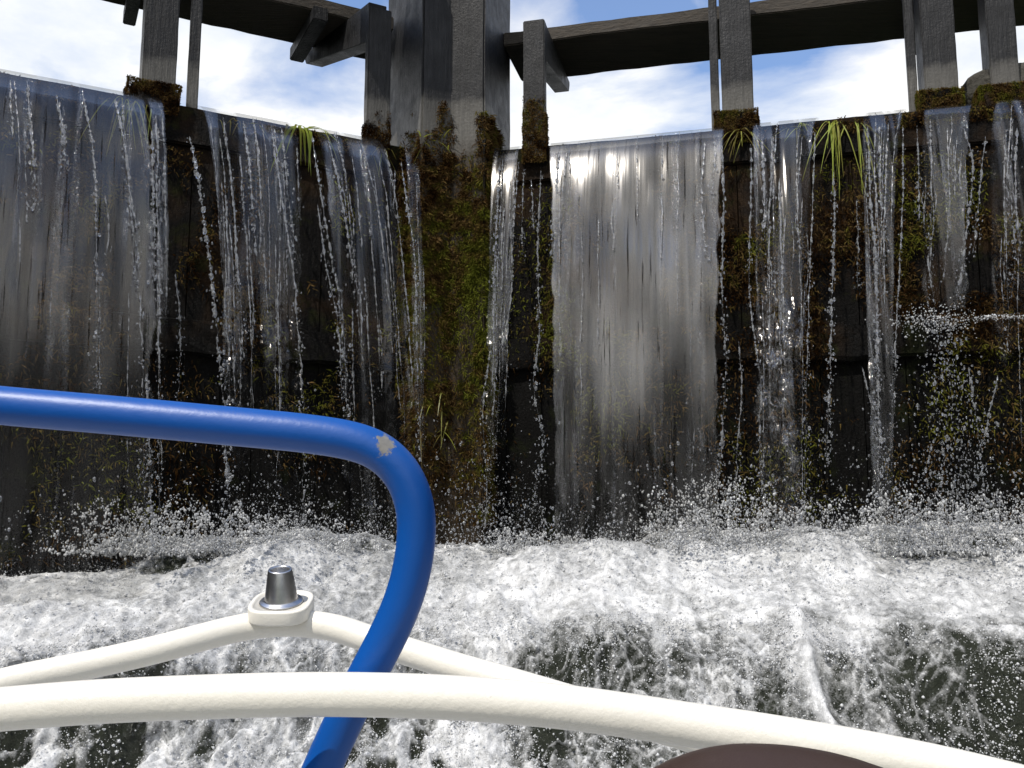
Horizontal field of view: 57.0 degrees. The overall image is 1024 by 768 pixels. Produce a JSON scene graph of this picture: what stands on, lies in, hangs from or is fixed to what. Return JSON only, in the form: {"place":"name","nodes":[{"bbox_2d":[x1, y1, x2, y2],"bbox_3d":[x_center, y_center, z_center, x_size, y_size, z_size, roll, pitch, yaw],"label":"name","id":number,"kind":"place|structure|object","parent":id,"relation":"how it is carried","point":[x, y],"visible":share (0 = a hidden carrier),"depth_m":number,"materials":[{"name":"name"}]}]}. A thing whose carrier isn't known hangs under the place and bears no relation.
{"place":"outdoors","nodes":[
{"label":"outdoors","id":0,"kind":"place"},
{"bbox_2d":[0,522,1023,767],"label":"foaming water","id":1,"kind":"structure","parent":0,"point":[946,672],"depth_m":4.39,"materials":[{"name":"white liquid"}]},
{"bbox_2d":[0,386,1023,767],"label":"boat","id":2,"kind":"object","parent":1,"relation":"on","point":[70,690],"visible":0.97,"depth_m":0.98,"materials":[{"name":"blue paint"}]},
{"bbox_2d":[654,743,882,767],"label":"rounded cover","id":3,"kind":"object","parent":2,"relation":"on","point":[749,755],"visible":1,"depth_m":0.59,"materials":[{"name":"brown"}]},
{"bbox_2d":[0,519,1023,767],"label":"foam bubbles","id":4,"kind":"object","parent":1,"relation":"on","point":[718,625],"visible":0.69,"depth_m":4.32,"materials":[{"name":"white liquid"}]},
{"bbox_2d":[8,475,1023,560],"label":"splash","id":5,"kind":"object","parent":1,"relation":"on","point":[127,550],"visible":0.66,"depth_m":5.03,"materials":[{"name":"white liquid"}]},
{"bbox_2d":[0,317,1023,607],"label":"spray","id":6,"kind":"object","parent":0,"point":[902,547],"visible":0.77,"depth_m":4.97,"materials":[{"name":"white liquid"}]},
{"bbox_2d":[0,0,1023,149],"label":"sky","id":7,"kind":"structure","parent":0,"point":[88,44],"materials":[{"name":"blue"}]},
{"label":"ground","id":8,"kind":"structure","parent":0,"visible":0},
{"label":"lock wall","id":9,"kind":"object","parent":8,"relation":"on","visible":0},
{"bbox_2d":[0,0,450,576],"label":"lock gate","id":10,"kind":"structure","parent":9,"relation":"attached to","point":[402,48],"depth_m":5.57,"materials":[{"name":"grey wood"}]},
{"bbox_2d":[0,81,156,567],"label":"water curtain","id":11,"kind":"object","parent":10,"relation":"hanging from","point":[63,142],"visible":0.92,"depth_m":4.88,"materials":[{"name":"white liquid"}]},
{"bbox_2d":[80,96,154,158],"bbox_3d":[-2.244,-1.464,5.363,0.389,0.375,0.168,5,-10,-33],"label":"grass tuft","id":12,"kind":"object","parent":10,"relation":"attached to","point":[130,112],"visible":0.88,"depth_m":5.38,"materials":[{"name":"green plant"}]},
{"bbox_2d":[122,74,182,115],"bbox_3d":[-2.131,-1.661,5.575,0.322,0.221,0.278,4,-9,-27],"label":"moss","id":13,"kind":"object","parent":10,"relation":"attached to","point":[156,96],"visible":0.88,"depth_m":5.48,"materials":[{"name":"plant"}]},
{"bbox_2d":[147,110,171,552],"bbox_3d":[-1.922,-0.315,5.021,0.124,2.793,0.721,5,-10,-34],"label":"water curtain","id":14,"kind":"object","parent":10,"relation":"hanging from","point":[154,217],"visible":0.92,"depth_m":5.01,"materials":[{"name":"white liquid"}]},
{"bbox_2d":[154,147,187,401],"bbox_3d":[-1.842,-0.622,5.073,0.314,1.490,0.113,-5,-9,31],"label":"water trickle","id":15,"kind":"object","parent":10,"relation":"attached to","point":[177,291],"visible":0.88,"depth_m":5.06,"materials":[{"name":"white"}]},
{"bbox_2d":[0,118,406,568],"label":"moss","id":16,"kind":"object","parent":10,"relation":"attached to","point":[63,305],"visible":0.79,"depth_m":5.26,"materials":[{"name":"green plant"}]},
{"bbox_2d":[0,71,407,162],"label":"moss","id":17,"kind":"object","parent":10,"relation":"attached to","point":[7,75],"visible":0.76,"depth_m":5.35,"materials":[{"name":"green plant"}]},
{"bbox_2d":[220,118,265,135],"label":"grass tuft","id":18,"kind":"object","parent":10,"relation":"attached to","point":[236,125],"visible":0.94,"depth_m":5.67,"materials":[{"name":"green plant"}]},
{"bbox_2d":[186,118,309,565],"bbox_3d":[-1.489,-0.286,5.211,0.665,2.798,0.760,4,-9,-26],"label":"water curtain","id":19,"kind":"object","parent":10,"relation":"hanging from","point":[227,474],"visible":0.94,"depth_m":5.16,"materials":[{"name":"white liquid"}]},
{"bbox_2d":[270,124,337,171],"bbox_3d":[-1.258,-1.438,5.837,0.419,0.356,0.220,0,-8,0],"label":"grass tuft","id":20,"kind":"object","parent":10,"relation":"attached to","point":[309,135],"visible":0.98,"depth_m":5.80,"materials":[{"name":"green plant"}]},
{"bbox_2d":[312,132,412,537],"bbox_3d":[-0.892,-0.243,5.530,0.581,2.794,0.745,4,-9,-29],"label":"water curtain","id":21,"kind":"object","parent":10,"relation":"hanging from","point":[342,351],"visible":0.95,"depth_m":5.47,"materials":[{"name":"white liquid"}]},
{"bbox_2d":[361,110,391,160],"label":"moss","id":22,"kind":"object","parent":10,"relation":"attached to","point":[364,133],"visible":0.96,"depth_m":6.06,"materials":[{"name":"plant"}]},
{"bbox_2d":[361,146,398,177],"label":"grass tuft","id":23,"kind":"object","parent":10,"relation":"attached to","point":[380,158],"visible":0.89,"depth_m":6.05,"materials":[{"name":"green plant"}]},
{"bbox_2d":[391,163,428,460],"bbox_3d":[-0.649,-0.219,5.703,0.232,2.793,0.681,2,-8,-16],"label":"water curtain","id":24,"kind":"object","parent":10,"relation":"hanging from","point":[409,214],"visible":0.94,"depth_m":5.65,"materials":[{"name":"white liquid"}]},
{"bbox_2d":[393,100,461,528],"bbox_3d":[-0.542,-0.468,5.962,0.480,2.792,0.270,-2,-8,15],"label":"moss","id":25,"kind":"object","parent":10,"relation":"attached to","point":[411,174],"visible":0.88,"depth_m":5.97,"materials":[{"name":"green plant"}]},
{"bbox_2d":[415,129,450,159],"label":"grass tuft","id":26,"kind":"object","parent":10,"relation":"attached to","point":[434,140],"visible":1,"depth_m":6.04,"materials":[{"name":"green plant"}]},
{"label":"lock wall","id":27,"kind":"object","parent":8,"relation":"on","visible":0},
{"bbox_2d":[446,0,1023,545],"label":"lock gate","id":28,"kind":"structure","parent":27,"relation":"attached to","point":[732,36],"depth_m":5.81,"materials":[{"name":"wood"}]},
{"bbox_2d":[419,390,492,464],"bbox_3d":[-0.345,0.289,5.800,0.469,0.542,0.187,4,-9,-27],"label":"grass tuft","id":29,"kind":"object","parent":28,"relation":"attached to","point":[441,426],"visible":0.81,"depth_m":5.79,"materials":[{"name":"green plant"}]},
{"bbox_2d":[439,111,505,527],"bbox_3d":[-0.186,-0.427,6.047,0.608,2.708,0.332,6,-10,-38],"label":"moss","id":30,"kind":"object","parent":28,"relation":"attached to","point":[494,142],"visible":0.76,"depth_m":5.96,"materials":[{"name":"green plant"}]},
{"bbox_2d":[480,150,519,530],"bbox_3d":[-0.064,-0.212,5.747,0.196,2.795,0.666,-1,-8,8],"label":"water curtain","id":31,"kind":"object","parent":28,"relation":"hanging from","point":[496,217],"visible":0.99,"depth_m":5.71,"materials":[{"name":"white liquid"}]},
{"bbox_2d":[516,169,536,260],"bbox_3d":[0.090,-1.070,5.923,0.152,0.631,0.136,0,-8,0],"label":"water trickle","id":32,"kind":"object","parent":28,"relation":"attached to","point":[530,211],"visible":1,"depth_m":5.93,"materials":[{"name":"white"}]},
{"bbox_2d":[521,96,549,163],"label":"moss","id":33,"kind":"object","parent":28,"relation":"attached to","point":[528,122],"visible":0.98,"depth_m":6.16,"materials":[{"name":"green plant"}]},
{"bbox_2d":[546,131,730,482],"bbox_3d":[0.733,-0.234,5.594,1.135,2.793,0.565,-2,-8,14],"label":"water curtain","id":34,"kind":"object","parent":28,"relation":"hanging from","point":[722,443],"visible":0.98,"depth_m":5.61,"materials":[{"name":"white liquid"}]},
{"bbox_2d":[529,175,552,531],"bbox_3d":[0.164,-0.256,5.635,0.132,2.267,0.375,0,-8,0],"label":"water trickle","id":35,"kind":"object","parent":34,"relation":"attached to","point":[541,426],"visible":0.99,"depth_m":5.57,"materials":[{"name":"white"}]},
{"bbox_2d":[732,347,744,497],"bbox_3d":[1.248,0.190,5.257,0.147,0.890,0.064,6,-10,-39],"label":"water trickle","id":36,"kind":"object","parent":34,"relation":"attached to","point":[740,408],"visible":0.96,"depth_m":5.26,"materials":[{"name":"white"}]},
{"bbox_2d":[713,107,760,140],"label":"moss","id":37,"kind":"object","parent":28,"relation":"attached to","point":[729,121],"visible":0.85,"depth_m":5.87,"materials":[{"name":"green plant"}]},
{"bbox_2d":[716,128,770,159],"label":"grass tuft","id":38,"kind":"object","parent":28,"relation":"attached to","point":[738,132],"visible":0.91,"depth_m":5.81,"materials":[{"name":"green plant"}]},
{"bbox_2d":[492,145,1023,542],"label":"moss","id":39,"kind":"object","parent":28,"relation":"attached to","point":[845,252],"visible":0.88,"depth_m":5.67,"materials":[{"name":"green plant"}]},
{"bbox_2d":[493,100,1023,165],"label":"beam","id":40,"kind":"structure","parent":28,"relation":"attached to","point":[913,114],"depth_m":5.70,"materials":[{"name":"grey wood"}]},
{"bbox_2d":[745,122,815,526],"bbox_3d":[1.556,-0.274,5.303,0.411,2.795,0.820,-3,-9,23],"label":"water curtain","id":41,"kind":"object","parent":28,"relation":"hanging from","point":[766,214],"visible":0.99,"depth_m":5.26,"materials":[{"name":"white liquid"}]},
{"bbox_2d":[774,122,819,151],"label":"grass tuft","id":42,"kind":"object","parent":28,"relation":"attached to","point":[798,126],"visible":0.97,"depth_m":5.76,"materials":[{"name":"green plant"}]},
{"bbox_2d":[818,172,837,463],"bbox_3d":[1.768,-0.408,5.191,0.345,1.712,0.088,8,-11,-44],"label":"water trickle","id":43,"kind":"object","parent":28,"relation":"attached to","point":[829,399],"visible":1,"depth_m":5.16,"materials":[{"name":"white"}]},
{"bbox_2d":[802,120,864,190],"bbox_3d":[1.915,-1.357,5.700,0.357,0.510,0.164,0,-8,0],"label":"grass tuft","id":44,"kind":"object","parent":28,"relation":"attached to","point":[832,131],"visible":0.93,"depth_m":5.67,"materials":[{"name":"green plant"}]},
{"bbox_2d":[812,122,882,193],"bbox_3d":[2.010,-1.367,5.680,0.438,0.484,0.130,0,-8,0],"label":"grass tuft","id":45,"kind":"object","parent":28,"relation":"attached to","point":[859,141],"visible":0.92,"depth_m":5.66,"materials":[{"name":"green plant"}]},
{"bbox_2d":[853,200,863,293],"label":"water trickle","id":46,"kind":"object","parent":28,"relation":"attached to","point":[858,247],"visible":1,"depth_m":5.26,"materials":[{"name":"white"}]},
{"bbox_2d":[865,110,905,501],"bbox_3d":[2.097,-0.291,5.186,0.254,2.793,0.787,-4,-9,27],"label":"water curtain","id":47,"kind":"object","parent":28,"relation":"hanging from","point":[877,331],"visible":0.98,"depth_m":5.16,"materials":[{"name":"white liquid"}]},
{"bbox_2d":[862,368,880,439],"bbox_3d":[1.882,0.108,4.931,0.059,0.414,0.091,0,-8,0],"label":"water trickle","id":48,"kind":"object","parent":47,"relation":"attached to","point":[865,380],"visible":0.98,"depth_m":4.95,"materials":[{"name":"white"}]},
{"bbox_2d":[913,126,925,222],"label":"water trickle","id":49,"kind":"object","parent":28,"relation":"attached to","point":[918,199],"visible":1,"depth_m":5.37,"materials":[{"name":"white"}]},
{"bbox_2d":[914,84,967,123],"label":"moss","id":50,"kind":"object","parent":28,"relation":"attached to","point":[940,105],"visible":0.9,"depth_m":5.58,"materials":[{"name":"green plant"}]},
{"bbox_2d":[865,294,1023,339],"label":"splash","id":51,"kind":"object","parent":28,"relation":"on","point":[987,317],"visible":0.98,"depth_m":5.38,"materials":[{"name":"white liquid"}]},
{"bbox_2d":[921,118,974,308],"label":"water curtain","id":52,"kind":"object","parent":28,"relation":"hanging from","point":[959,281],"visible":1,"depth_m":5.30,"materials":[{"name":"white liquid"}]},
{"bbox_2d":[960,62,1023,106],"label":"coping stone","id":53,"kind":"object","parent":28,"relation":"on","point":[973,82],"visible":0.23,"depth_m":5.72,"materials":[{"name":"grey stone"}]},
{"bbox_2d":[971,81,1023,117],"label":"moss","id":54,"kind":"object","parent":28,"relation":"attached to","point":[1001,93],"visible":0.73,"depth_m":5.54,"materials":[{"name":"green plant"}]},
{"bbox_2d":[997,103,1023,452],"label":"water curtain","id":55,"kind":"object","parent":28,"relation":"hanging from","point":[1018,224],"visible":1,"depth_m":5.13,"materials":[{"name":"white liquid"}]},
{"bbox_2d":[968,136,987,262],"bbox_3d":[2.610,-1.042,5.268,0.213,0.761,0.056,4,-9,-27],"label":"water trickle","id":56,"kind":"object","parent":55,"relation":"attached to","point":[979,191],"visible":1,"depth_m":5.27,"materials":[{"name":"white"}]},
{"bbox_2d":[966,368,1001,519],"bbox_3d":[2.459,0.310,4.900,0.192,0.818,0.103,3,-9,-20],"label":"water trickle","id":57,"kind":"object","parent":55,"relation":"attached to","point":[986,433],"visible":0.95,"depth_m":4.89,"materials":[{"name":"white"}]}
]}

